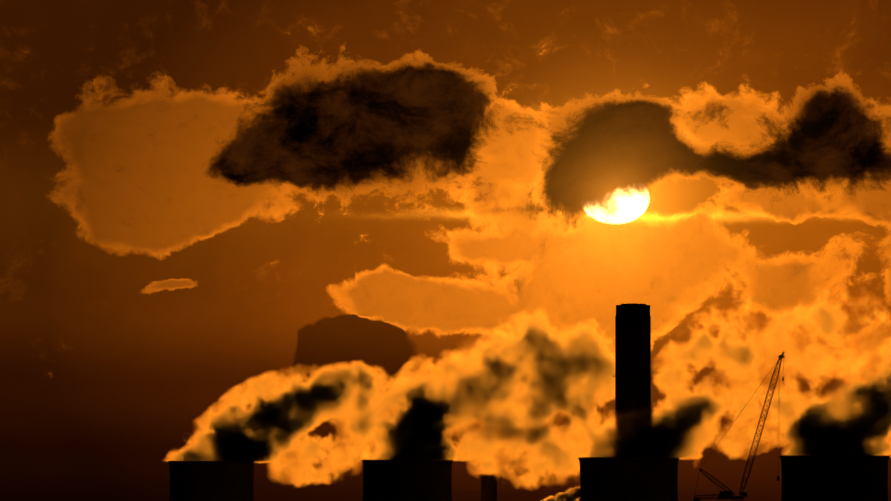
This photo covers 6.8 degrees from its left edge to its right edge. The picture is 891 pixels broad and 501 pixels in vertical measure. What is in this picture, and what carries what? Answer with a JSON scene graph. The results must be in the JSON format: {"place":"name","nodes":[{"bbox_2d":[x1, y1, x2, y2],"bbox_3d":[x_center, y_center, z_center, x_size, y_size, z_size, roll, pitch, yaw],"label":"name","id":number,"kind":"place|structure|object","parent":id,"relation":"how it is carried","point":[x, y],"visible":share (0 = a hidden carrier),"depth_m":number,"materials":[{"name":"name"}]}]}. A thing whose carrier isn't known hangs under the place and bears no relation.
{"place":"outdoors","nodes":[
{"label":"outdoors","id":0,"kind":"place"},
{"bbox_2d":[0,490,890,500],"bbox_3d":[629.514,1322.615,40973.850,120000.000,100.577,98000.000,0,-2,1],"label":"ground","id":1,"kind":"structure","parent":0,"point":[277,495],"depth_m":54964.46,"materials":[{"name":"black plant"}]},
{"bbox_2d":[168,461,254,500],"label":"cooling tower","id":2,"kind":"structure","parent":1,"relation":"on","point":[211,480],"depth_m":4439.48,"materials":[{"name":"concrete"}]},
{"bbox_2d":[361,460,452,500],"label":"cooling tower","id":3,"kind":"structure","parent":1,"relation":"on","point":[407,480],"depth_m":4202.94,"materials":[{"name":"concrete"}]},
{"bbox_2d":[481,470,496,500],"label":"stack","id":4,"kind":"object","parent":1,"relation":"on","point":[488,489],"depth_m":4294.01,"materials":[{"name":"concrete"}]},
{"bbox_2d":[578,457,678,500],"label":"cooling tower","id":5,"kind":"structure","parent":1,"relation":"on","point":[628,478],"depth_m":3821.75,"materials":[{"name":"concrete"}]},
{"bbox_2d":[613,303,652,452],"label":"stack","id":6,"kind":"object","parent":1,"relation":"on","point":[632,356],"visible":0.56,"depth_m":4147.62,"materials":[{"name":"concrete"}]},
{"bbox_2d":[693,352,784,500],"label":"crane","id":7,"kind":"object","parent":1,"relation":"on","point":[725,494],"visible":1,"depth_m":3595.76,"materials":[{"name":"paint"}]},
{"bbox_2d":[780,455,889,500],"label":"cooling tower","id":8,"kind":"structure","parent":1,"relation":"on","point":[834,477],"depth_m":3503.47,"materials":[{"name":"concrete"}]},
{"bbox_2d":[0,0,890,500],"label":"sky","id":9,"kind":"structure","parent":0,"point":[304,241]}
]}

